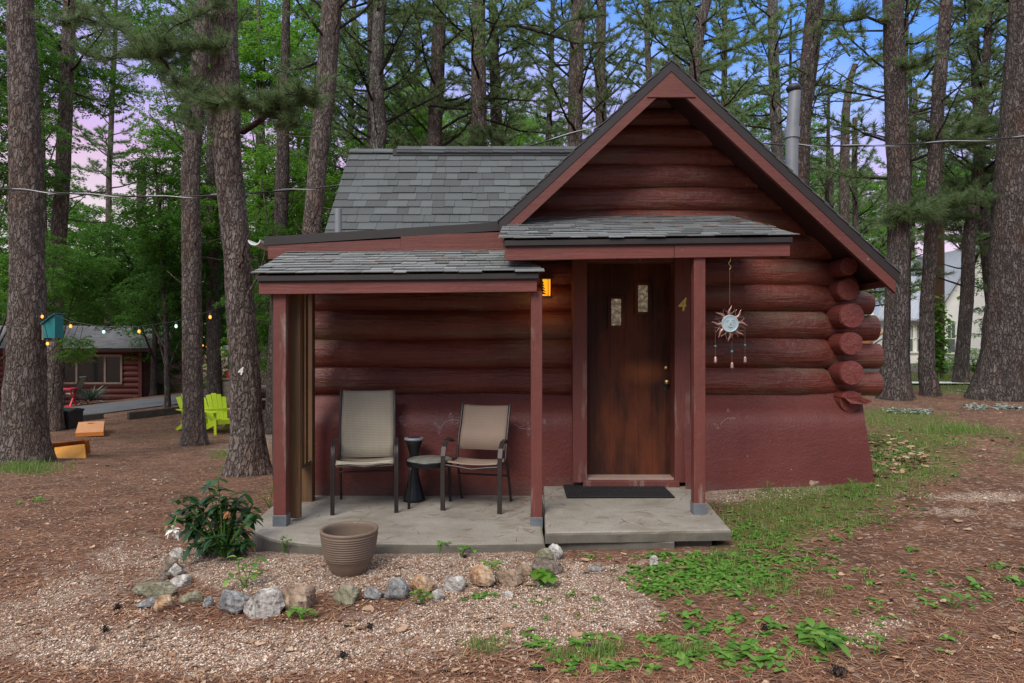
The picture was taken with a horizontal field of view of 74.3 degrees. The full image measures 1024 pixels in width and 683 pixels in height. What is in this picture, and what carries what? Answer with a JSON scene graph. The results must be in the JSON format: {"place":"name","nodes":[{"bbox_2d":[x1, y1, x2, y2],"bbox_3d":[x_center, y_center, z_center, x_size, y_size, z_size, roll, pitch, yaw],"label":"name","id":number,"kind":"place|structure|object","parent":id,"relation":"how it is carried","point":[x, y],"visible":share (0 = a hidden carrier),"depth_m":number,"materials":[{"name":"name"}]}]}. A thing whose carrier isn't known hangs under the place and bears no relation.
{"place":"outdoors","nodes":[
{"label":"outdoors","id":0,"kind":"place"},
{"bbox_2d":[69,392,205,414],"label":"road","id":1,"kind":"structure","parent":0,"point":[119,406],"depth_m":21.92,"materials":[{"name":"asphalt"}]},
{"bbox_2d":[0,0,1006,281],"label":"sky","id":2,"kind":"structure","parent":0,"point":[844,62],"materials":[{"name":"blue"}]},
{"bbox_2d":[0,350,1023,682],"bbox_3d":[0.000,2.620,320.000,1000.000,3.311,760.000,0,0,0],"label":"ground","id":3,"kind":"structure","parent":0,"point":[124,444],"depth_m":4.50,"materials":[{"name":"soil"}]},
{"bbox_2d":[0,0,57,465],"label":"pine tree","id":4,"kind":"object","parent":3,"relation":"on","point":[24,429],"visible":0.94,"depth_m":10.23,"materials":[{"name":"brown plant"}]},
{"bbox_2d":[40,313,65,339],"bbox_3d":[-7.037,-0.229,10.355,0.223,0.413,0.270,0,0,0],"label":"birdhouse","id":5,"kind":"object","parent":4,"relation":"attached to","point":[54,325],"visible":0.98,"depth_m":10.26,"materials":[{"name":"teal wood"}]},
{"bbox_2d":[0,3,97,361],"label":"broadleaf tree","id":6,"kind":"object","parent":3,"relation":"on","point":[44,58],"visible":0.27,"depth_m":15.42,"materials":[{"name":"green plant"}]},
{"bbox_2d":[0,98,102,313],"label":"broadleaf tree","id":7,"kind":"object","parent":3,"relation":"on","point":[76,187],"visible":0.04,"depth_m":26.15,"materials":[{"name":"green plant"}]},
{"bbox_2d":[3,0,132,431],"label":"pine tree","id":8,"kind":"object","parent":3,"relation":"on","point":[60,217],"visible":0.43,"depth_m":16.57,"materials":[{"name":"brown plant"}]},
{"bbox_2d":[52,439,90,457],"bbox_3d":[-7.482,1.793,11.401,0.976,0.283,0.646,0,0,0],"label":"cornhole board","id":9,"kind":"object","parent":3,"relation":"on","point":[76,449],"visible":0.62,"depth_m":11.24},
{"bbox_2d":[64,408,83,428],"bbox_3d":[-11.330,1.938,17.120,0.639,0.520,0.580,0,0,0],"label":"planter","id":10,"kind":"object","parent":3,"relation":"on","point":[73,417],"visible":0.34,"depth_m":17.00,"materials":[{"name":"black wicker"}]},
{"bbox_2d":[0,270,148,325],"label":"broadleaf tree","id":11,"kind":"object","parent":3,"relation":"on","point":[74,316],"visible":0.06,"depth_m":40.02,"materials":[{"name":"green plant"}]},
{"bbox_2d":[0,0,149,287],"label":"broadleaf tree","id":12,"kind":"object","parent":3,"relation":"on","point":[94,74],"visible":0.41,"depth_m":20.34,"materials":[{"name":"green plant"}]},
{"bbox_2d":[45,240,132,422],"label":"sapling","id":13,"kind":"object","parent":3,"relation":"on","point":[79,282],"visible":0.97,"depth_m":11.30,"materials":[{"name":"green plant"}]},
{"bbox_2d":[75,421,104,436],"bbox_3d":[-9.928,2.069,15.927,0.562,0.260,1.656,0,0,-30],"label":"cornhole board","id":14,"kind":"object","parent":3,"relation":"on","point":[93,428],"visible":1,"depth_m":15.69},
{"bbox_2d":[47,0,154,323],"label":"pine tree","id":15,"kind":"object","parent":3,"relation":"on","point":[107,148],"visible":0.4,"depth_m":33.82,"materials":[{"name":"green plant"}]},
{"bbox_2d":[0,326,205,410],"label":"cabin","id":16,"kind":"object","parent":3,"relation":"on","point":[129,378],"visible":0.32,"depth_m":30.97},
{"bbox_2d":[63,355,122,383],"bbox_3d":[-19.238,1.276,30.925,2.811,1.356,0.070,0,0,0],"label":"window","id":17,"kind":"structure","parent":16,"relation":"in","point":[107,369],"depth_m":30.93,"materials":[{"name":"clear glass"}]},
{"bbox_2d":[0,196,222,395],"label":"broadleaf tree","id":18,"kind":"object","parent":3,"relation":"on","point":[92,231],"visible":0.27,"depth_m":24.27,"materials":[{"name":"green plant"}]},
{"bbox_2d":[47,179,204,283],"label":"broadleaf tree","id":19,"kind":"object","parent":3,"relation":"on","point":[100,208],"visible":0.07,"depth_m":43.37,"materials":[{"name":"green plant"}]},
{"bbox_2d":[127,406,181,419],"bbox_3d":[-10.084,2.073,19.223,0.200,0.378,1.505,0,0,44],"label":"timber edging","id":20,"kind":"object","parent":3,"relation":"on","point":[152,413],"visible":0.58,"depth_m":19.05,"materials":[{"name":"brown wood"}]},
{"bbox_2d":[132,581,177,597],"bbox_3d":[-2.144,1.495,4.067,0.287,0.111,0.116,0,0,0],"label":"rock","id":21,"kind":"object","parent":3,"relation":"on","point":[154,589],"visible":0.79,"depth_m":4.02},
{"bbox_2d":[123,275,226,376],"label":"broadleaf tree","id":22,"kind":"object","parent":3,"relation":"on","point":[178,355],"visible":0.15,"depth_m":31.08,"materials":[{"name":"green plant"}]},
{"bbox_2d":[96,126,254,407],"bbox_3d":[-10.280,-2.257,21.086,4.534,8.892,6.188,0,0,-34],"label":"broadleaf tree","id":23,"kind":"object","parent":3,"relation":"on","point":[167,295],"visible":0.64,"depth_m":20.11,"materials":[{"name":"green plant"}]},
{"bbox_2d":[91,0,268,166],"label":"broadleaf tree","id":24,"kind":"object","parent":3,"relation":"on","point":[144,131],"visible":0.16,"depth_m":25.66,"materials":[{"name":"green plant"}]},
{"bbox_2d":[27,0,337,476],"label":"pine tree","id":25,"kind":"object","parent":3,"relation":"on","point":[228,102],"visible":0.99,"depth_m":8.86,"materials":[{"name":"green plant"}]},
{"bbox_2d":[148,0,223,446],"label":"pine tree","id":26,"kind":"object","parent":3,"relation":"on","point":[194,431],"visible":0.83,"depth_m":13.33,"materials":[{"name":"brown plant"}]},
{"bbox_2d":[153,67,254,336],"bbox_3d":[-10.508,-3.860,23.496,3.822,11.691,4.794,0,0,0],"label":"broadleaf tree","id":27,"kind":"object","parent":3,"relation":"on","point":[202,217],"visible":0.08,"depth_m":22.97,"materials":[{"name":"green plant"}]},
{"bbox_2d":[152,0,262,407],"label":"pine tree","id":28,"kind":"object","parent":3,"relation":"on","point":[213,350],"visible":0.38,"depth_m":20.45,"materials":[{"name":"brown plant"}]},
{"bbox_2d":[164,465,263,561],"bbox_3d":[-2.066,1.242,4.689,0.628,0.714,0.560,0,0,-25],"label":"peony bush","id":29,"kind":"object","parent":3,"relation":"on","point":[227,543],"visible":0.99,"depth_m":4.68,"materials":[{"name":"green plant"}]},
{"bbox_2d":[204,393,229,434],"bbox_3d":[-6.998,1.718,16.200,1.011,0.920,0.809,0,0,44],"label":"adirondack chair","id":30,"kind":"object","parent":3,"relation":"on","point":[218,413],"visible":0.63,"depth_m":16.32,"materials":[{"name":"plastic"}]},
{"bbox_2d":[218,589,250,614],"bbox_3d":[-1.571,1.484,3.830,0.154,0.153,0.176,0,0,-40],"label":"rock","id":31,"kind":"object","parent":3,"relation":"on","point":[233,602],"visible":0.86,"depth_m":3.77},
{"bbox_2d":[203,0,274,408],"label":"pine tree","id":32,"kind":"object","parent":3,"relation":"on","point":[263,377],"visible":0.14,"depth_m":20.09,"materials":[{"name":"brown plant"}]},
{"bbox_2d":[223,555,267,587],"bbox_3d":[-1.643,1.423,4.180,0.260,0.203,0.142,0,0,-19],"label":"seedling","id":33,"kind":"object","parent":3,"relation":"on","point":[253,575],"visible":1,"depth_m":4.18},
{"bbox_2d":[243,586,284,618],"bbox_3d":[-1.397,1.482,3.798,0.208,0.194,0.168,0,0,-35],"label":"rock","id":34,"kind":"object","parent":3,"relation":"on","point":[263,603],"visible":0.84,"depth_m":3.74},
{"bbox_2d":[188,4,345,342],"bbox_3d":[-7.376,-3.724,20.407,3.810,11.652,5.371,0,0,-43],"label":"broadleaf tree","id":35,"kind":"object","parent":3,"relation":"on","point":[246,51],"visible":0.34,"depth_m":19.62,"materials":[{"name":"green plant"}]},
{"bbox_2d":[0,411,544,682],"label":"bark chips","id":36,"kind":"object","parent":3,"relation":"on","point":[264,639],"visible":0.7,"depth_m":3.54,"materials":[{"name":"brown plant"}]},
{"bbox_2d":[212,144,341,376],"bbox_3d":[-5.787,-1.251,17.092,3.255,7.069,4.655,0,0,-33],"label":"broadleaf tree","id":37,"kind":"object","parent":3,"relation":"on","point":[265,180],"visible":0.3,"depth_m":16.68,"materials":[{"name":"green plant"}]},
{"bbox_2d":[258,0,305,434],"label":"pine tree","id":38,"kind":"object","parent":3,"relation":"on","point":[281,200],"visible":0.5,"depth_m":15.88,"materials":[{"name":"brown plant"}]},
{"bbox_2d":[190,0,392,217],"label":"broadleaf tree","id":39,"kind":"object","parent":3,"relation":"on","point":[273,8],"visible":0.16,"depth_m":24.08,"materials":[{"name":"green plant"}]},
{"bbox_2d":[281,583,315,612],"bbox_3d":[-1.236,1.478,3.888,0.198,0.165,0.196,0,0,0],"label":"rock","id":40,"kind":"object","parent":3,"relation":"on","point":[303,595],"visible":0.67,"depth_m":3.83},
{"bbox_2d":[251,115,389,260],"bbox_3d":[-5.851,-2.565,22.033,4.250,9.095,5.468,0,0,0],"label":"broadleaf tree","id":41,"kind":"object","parent":3,"relation":"on","point":[334,161],"visible":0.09,"depth_m":21.16,"materials":[{"name":"green plant"}]},
{"bbox_2d":[265,0,391,233],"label":"pine tree","id":42,"kind":"object","parent":3,"relation":"on","point":[331,26],"visible":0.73,"depth_m":12.86,"materials":[{"name":"brown plant"}]},
{"bbox_2d":[333,585,361,606],"bbox_3d":[-0.956,1.490,3.971,0.149,0.129,0.148,0,0,36],"label":"rock","id":43,"kind":"object","parent":3,"relation":"on","point":[345,595],"visible":0.94,"depth_m":3.93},
{"bbox_2d":[320,519,378,577],"bbox_3d":[-1.070,1.338,4.446,0.378,0.366,0.378,0,0,0],"label":"plant pot","id":44,"kind":"object","parent":3,"relation":"on","point":[348,548],"visible":1,"depth_m":4.33,"materials":[{"name":"ceramic"}]},
{"bbox_2d":[249,0,466,170],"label":"pine tree","id":45,"kind":"object","parent":3,"relation":"on","point":[366,111],"visible":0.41,"depth_m":16.68,"materials":[{"name":"green plant"}]},
{"bbox_2d":[301,0,424,173],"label":"pine tree","id":46,"kind":"object","parent":3,"relation":"on","point":[354,2],"visible":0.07,"depth_m":25.87,"materials":[{"name":"green plant"}]},
{"bbox_2d":[316,0,472,208],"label":"pine tree","id":47,"kind":"object","parent":3,"relation":"on","point":[375,91],"visible":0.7,"depth_m":15.35,"materials":[{"name":"green plant"}]},
{"bbox_2d":[340,65,449,148],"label":"broadleaf tree","id":48,"kind":"object","parent":3,"relation":"on","point":[416,131],"visible":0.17,"depth_m":26.92,"materials":[{"name":"green plant"}]},
{"bbox_2d":[384,577,409,599],"bbox_3d":[-0.685,1.484,4.036,0.150,0.146,0.144,0,0,0],"label":"rock","id":49,"kind":"object","parent":3,"relation":"on","point":[398,588],"visible":0.87,"depth_m":3.98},
{"bbox_2d":[252,495,544,554],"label":"porch slab","id":50,"kind":"structure","parent":3,"relation":"on","point":[485,526],"depth_m":5.27,"materials":[{"name":"concrete"}]},
{"bbox_2d":[330,389,398,515],"bbox_3d":[-1.271,0.937,5.908,0.555,1.004,0.599,0,0,-9],"label":"patio chair","id":51,"kind":"object","parent":50,"relation":"on","point":[367,423],"visible":1,"depth_m":6.07,"materials":[{"name":"fabric"}]},
{"bbox_2d":[403,436,424,502],"bbox_3d":[-0.883,1.149,6.100,0.200,0.573,0.200,0,0,0],"label":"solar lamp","id":52,"kind":"object","parent":50,"relation":"on","point":[414,443],"visible":0.9,"depth_m":6.05,"materials":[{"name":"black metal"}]},
{"bbox_2d":[406,455,453,508],"bbox_3d":[-0.720,1.231,5.930,0.424,0.408,0.424,0,0,0],"label":"side table","id":53,"kind":"object","parent":50,"relation":"on","point":[425,462],"visible":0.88,"depth_m":5.81,"materials":[{"name":"metal"}]},
{"bbox_2d":[440,402,511,513],"bbox_3d":[-0.288,0.997,5.907,0.538,0.884,0.489,0,0,14],"label":"patio chair","id":54,"kind":"object","parent":50,"relation":"on","point":[483,427],"visible":1,"depth_m":6.02,"materials":[{"name":"fabric"}]},
{"bbox_2d":[359,1,470,145],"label":"pine tree","id":55,"kind":"object","parent":3,"relation":"on","point":[454,46],"visible":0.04,"depth_m":29.84,"materials":[{"name":"green plant"}]},
{"bbox_2d":[409,574,434,594],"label":"rock","id":56,"kind":"object","parent":3,"relation":"on","point":[419,581],"visible":0.73,"depth_m":4.08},
{"bbox_2d":[365,0,533,145],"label":"pine tree","id":57,"kind":"object","parent":3,"relation":"on","point":[434,129],"visible":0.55,"depth_m":16.32,"materials":[{"name":"green plant"}]},
{"bbox_2d":[443,575,465,592],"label":"rock","id":58,"kind":"object","parent":3,"relation":"on","point":[456,584],"visible":0.8,"depth_m":4.11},
{"bbox_2d":[409,107,544,145],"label":"broadleaf tree","id":59,"kind":"object","parent":3,"relation":"on","point":[527,140],"visible":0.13,"depth_m":35.05,"materials":[{"name":"green plant"}]},
{"bbox_2d":[469,564,494,586],"bbox_3d":[-0.188,1.468,4.224,0.167,0.147,0.177,0,0,0],"label":"rock","id":60,"kind":"object","parent":3,"relation":"on","point":[481,575],"visible":0.98,"depth_m":4.16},
{"bbox_2d":[406,0,565,145],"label":"pine tree","id":61,"kind":"object","parent":3,"relation":"on","point":[492,61],"visible":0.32,"depth_m":19.57,"materials":[{"name":"green plant"}]},
{"bbox_2d":[384,0,624,145],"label":"pine tree","id":62,"kind":"object","parent":3,"relation":"on","point":[477,34],"visible":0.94,"depth_m":15.50,"materials":[{"name":"green plant"}]},
{"bbox_2d":[495,568,522,587],"bbox_3d":[-0.021,1.476,4.212,0.178,0.132,0.116,0,0,0],"label":"rock","id":63,"kind":"object","parent":3,"relation":"on","point":[509,578],"visible":0.91,"depth_m":4.17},
{"bbox_2d":[0,417,1023,682],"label":"pine straw","id":64,"kind":"object","parent":3,"relation":"on","point":[656,679],"visible":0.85,"depth_m":3.62,"materials":[{"name":"plant"}]},
{"bbox_2d":[0,426,1023,682],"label":"gravel","id":65,"kind":"structure","parent":3,"relation":"on","point":[258,640],"depth_m":3.64,"materials":[{"name":"gravel"}]},
{"bbox_2d":[0,401,1023,682],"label":"fallen leaves","id":66,"kind":"object","parent":3,"relation":"on","point":[576,633],"visible":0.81,"depth_m":3.78,"materials":[{"name":"brown plant"}]},
{"bbox_2d":[444,100,586,145],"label":"broadleaf tree","id":67,"kind":"object","parent":3,"relation":"on","point":[544,120],"visible":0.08,"depth_m":44.03,"materials":[{"name":"green plant"}]},
{"bbox_2d":[17,424,1023,677],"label":"leafy weeds","id":68,"kind":"object","parent":3,"relation":"on","point":[711,576],"visible":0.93,"depth_m":4.07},
{"bbox_2d":[528,568,558,585],"bbox_3d":[0.198,1.471,4.196,0.199,0.098,0.179,0,0,0],"label":"seedling","id":69,"kind":"object","parent":3,"relation":"on","point":[542,575],"visible":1,"depth_m":4.17,"materials":[{"name":"green plant"}]},
{"bbox_2d":[531,558,563,573],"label":"rock","id":70,"kind":"object","parent":3,"relation":"on","point":[553,565],"visible":0.73,"depth_m":4.38,"materials":[{"name":"brown stone"}]},
{"bbox_2d":[488,0,613,145],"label":"pine tree","id":71,"kind":"object","parent":3,"relation":"on","point":[548,118],"visible":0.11,"depth_m":25.77,"materials":[{"name":"green plant"}]},
{"bbox_2d":[248,60,901,528],"bbox_3d":[0.609,-0.874,7.773,5.870,5.448,5.253,0,0,0],"label":"log cabin","id":72,"kind":"object","parent":3,"relation":"on","point":[566,302],"visible":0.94,"depth_m":6.38,"materials":[{"name":"paint"}]},
{"bbox_2d":[0,124,599,197],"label":"power cable","id":73,"kind":"object","parent":72,"relation":"attached to","point":[198,196],"visible":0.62,"depth_m":9.79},
{"bbox_2d":[587,264,669,474],"bbox_3d":[1.125,0.255,6.423,0.823,2.071,0.125,0,0,0],"label":"door","id":74,"kind":"structure","parent":72,"relation":"in","point":[628,305],"depth_m":6.44,"materials":[{"name":"brown wood"}]},
{"bbox_2d":[712,257,747,367],"bbox_3d":[1.695,-0.223,5.254,0.285,0.885,0.041,0,0,0],"label":"wind chime","id":75,"kind":"object","parent":72,"relation":"hanging from","point":[729,323],"visible":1,"depth_m":5.25,"materials":[{"name":"silver metal"}]},
{"bbox_2d":[763,135,1023,146],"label":"power cable","id":76,"kind":"object","parent":72,"relation":"attached to","point":[891,145],"visible":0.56,"depth_m":9.79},
{"bbox_2d":[504,0,654,145],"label":"pine tree","id":77,"kind":"object","parent":3,"relation":"on","point":[575,80],"visible":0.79,"depth_m":16.33,"materials":[{"name":"green plant"}]},
{"bbox_2d":[546,0,650,139],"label":"pine tree","id":78,"kind":"object","parent":3,"relation":"on","point":[601,77],"visible":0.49,"depth_m":19.84,"materials":[{"name":"green plant"}]},
{"bbox_2d":[542,485,730,549],"bbox_3d":[0.966,1.548,5.599,1.465,0.405,1.696,0,0,0],"label":"door step","id":79,"kind":"object","parent":3,"relation":"on","point":[565,531],"depth_m":5.02,"materials":[{"name":"concrete"}]},
{"bbox_2d":[563,484,674,497],"bbox_3d":[0.937,1.337,6.035,0.937,0.015,0.510,0,0,0],"label":"door mat","id":80,"kind":"object","parent":79,"relation":"on","point":[576,490],"depth_m":6.00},
{"bbox_2d":[582,0,728,135],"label":"pine tree","id":81,"kind":"object","parent":3,"relation":"on","point":[648,6],"visible":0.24,"depth_m":23.86,"materials":[{"name":"green plant"}]},
{"bbox_2d":[613,0,763,142],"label":"pine tree","id":82,"kind":"object","parent":3,"relation":"on","point":[653,60],"visible":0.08,"depth_m":31.73,"materials":[{"name":"green plant"}]},
{"bbox_2d":[616,0,794,108],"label":"pine tree","id":83,"kind":"object","parent":3,"relation":"on","point":[695,38],"visible":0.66,"depth_m":16.51,"materials":[{"name":"green plant"}]},
{"bbox_2d":[659,0,792,133],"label":"pine tree","id":84,"kind":"object","parent":3,"relation":"on","point":[723,29],"visible":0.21,"depth_m":25.29,"materials":[{"name":"green plant"}]},
{"bbox_2d":[700,0,882,162],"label":"pine tree","id":85,"kind":"object","parent":3,"relation":"on","point":[777,133],"visible":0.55,"depth_m":19.84,"materials":[{"name":"green plant"}]},
{"bbox_2d":[715,79,886,221],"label":"broadleaf tree","id":86,"kind":"object","parent":3,"relation":"on","point":[764,131],"visible":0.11,"depth_m":46.02,"materials":[{"name":"green plant"}]},
{"bbox_2d":[746,0,872,186],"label":"pine tree","id":87,"kind":"object","parent":3,"relation":"on","point":[808,54],"visible":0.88,"depth_m":13.86,"materials":[{"name":"brown plant"}]},
{"bbox_2d":[800,631,849,656],"bbox_3d":[1.529,1.482,3.289,0.220,0.095,0.187,0,0,17],"label":"seedling","id":88,"kind":"object","parent":3,"relation":"on","point":[837,641],"visible":1,"depth_m":3.29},
{"bbox_2d":[810,45,851,202],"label":"pine tree","id":89,"kind":"object","parent":3,"relation":"on","point":[826,185],"visible":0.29,"depth_m":25.95,"materials":[{"name":"brown plant"}]},
{"bbox_2d":[784,160,886,230],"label":"broadleaf tree","id":90,"kind":"object","parent":3,"relation":"on","point":[867,206],"visible":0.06,"depth_m":37.94,"materials":[{"name":"green plant"}]},
{"bbox_2d":[800,24,884,223],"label":"pine tree","id":91,"kind":"object","parent":3,"relation":"on","point":[844,197],"visible":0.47,"depth_m":21.90,"materials":[{"name":"green plant"}]},
{"bbox_2d":[810,138,918,296],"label":"pine tree","id":92,"kind":"object","parent":3,"relation":"on","point":[861,204],"visible":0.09,"depth_m":31.68,"materials":[{"name":"green plant"}]},
{"bbox_2d":[819,117,920,312],"bbox_3d":[12.399,-3.408,24.115,5.294,9.491,5.305,0,0,0],"label":"pine tree","id":93,"kind":"object","parent":3,"relation":"on","point":[865,230],"visible":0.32,"depth_m":23.80,"materials":[{"name":"green plant"}]},
{"bbox_2d":[802,0,958,400],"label":"pine tree","id":94,"kind":"object","parent":3,"relation":"on","point":[894,371],"visible":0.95,"depth_m":11.66,"materials":[{"name":"brown plant"}]},
{"bbox_2d":[784,0,1001,382],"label":"pine tree","id":95,"kind":"object","parent":3,"relation":"on","point":[843,32],"visible":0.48,"depth_m":14.43,"materials":[{"name":"green plant"}]},
{"bbox_2d":[859,89,962,260],"bbox_3d":[21.496,-5.839,36.102,5.971,15.287,5.406,0,0,0],"label":"pine tree","id":96,"kind":"object","parent":3,"relation":"on","point":[915,170],"visible":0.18,"depth_m":35.88,"materials":[{"name":"green plant"}]},
{"bbox_2d":[864,246,984,371],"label":"white house","id":97,"kind":"structure","parent":3,"relation":"on","point":[952,258],"depth_m":31.86,"materials":[{"name":"metal"}]},
{"bbox_2d":[885,148,976,248],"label":"broadleaf tree","id":98,"kind":"object","parent":3,"relation":"on","point":[954,171],"visible":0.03,"depth_m":34.09,"materials":[{"name":"green plant"}]},
{"bbox_2d":[910,80,959,378],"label":"pine tree","id":99,"kind":"object","parent":3,"relation":"on","point":[941,341],"visible":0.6,"depth_m":18.04,"materials":[{"name":"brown plant"}]},
{"bbox_2d":[869,0,1001,396],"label":"pine tree","id":100,"kind":"object","parent":3,"relation":"on","point":[929,384],"visible":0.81,"depth_m":12.24,"materials":[{"name":"green plant"}]},
{"bbox_2d":[882,389,1023,414],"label":"silver groundcover","id":101,"kind":"object","parent":3,"relation":"on","point":[983,406],"visible":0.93,"depth_m":10.38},
{"bbox_2d":[908,0,1008,244],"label":"pine tree","id":102,"kind":"object","parent":3,"relation":"on","point":[983,236],"visible":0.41,"depth_m":15.32,"materials":[{"name":"green plant"}]},
{"bbox_2d":[910,0,1007,384],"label":"pine tree","id":103,"kind":"object","parent":3,"relation":"on","point":[977,167],"visible":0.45,"depth_m":15.37,"materials":[{"name":"green plant"}]},
{"bbox_2d":[912,0,1006,245],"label":"pine tree","id":104,"kind":"object","parent":3,"relation":"on","point":[950,75],"visible":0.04,"depth_m":40.00,"materials":[{"name":"green plant"}]},
{"bbox_2d":[916,0,1007,303],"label":"pine tree","id":105,"kind":"object","parent":3,"relation":"on","point":[986,224],"visible":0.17,"depth_m":17.22,"materials":[{"name":"green plant"}]},
{"bbox_2d":[930,3,1008,231],"bbox_3d":[21.905,-8.260,30.359,6.184,19.631,7.285,0,0,0],"label":"pine tree","id":106,"kind":"object","parent":3,"relation":"on","point":[1002,30],"visible":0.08,"depth_m":30.21,"materials":[{"name":"green plant"}]},
{"bbox_2d":[960,159,992,339],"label":"broadleaf tree","id":107,"kind":"object","parent":3,"relation":"on","point":[977,282],"visible":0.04,"depth_m":24.57,"materials":[{"name":"green plant"}]},
{"bbox_2d":[964,0,1023,401],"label":"pine tree","id":108,"kind":"object","parent":3,"relation":"on","point":[998,374],"visible":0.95,"depth_m":11.60,"materials":[{"name":"brown plant"}]},
{"bbox_2d":[0,370,1023,666],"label":"grass","id":109,"kind":"structure","parent":0,"point":[18,466],"depth_m":5.62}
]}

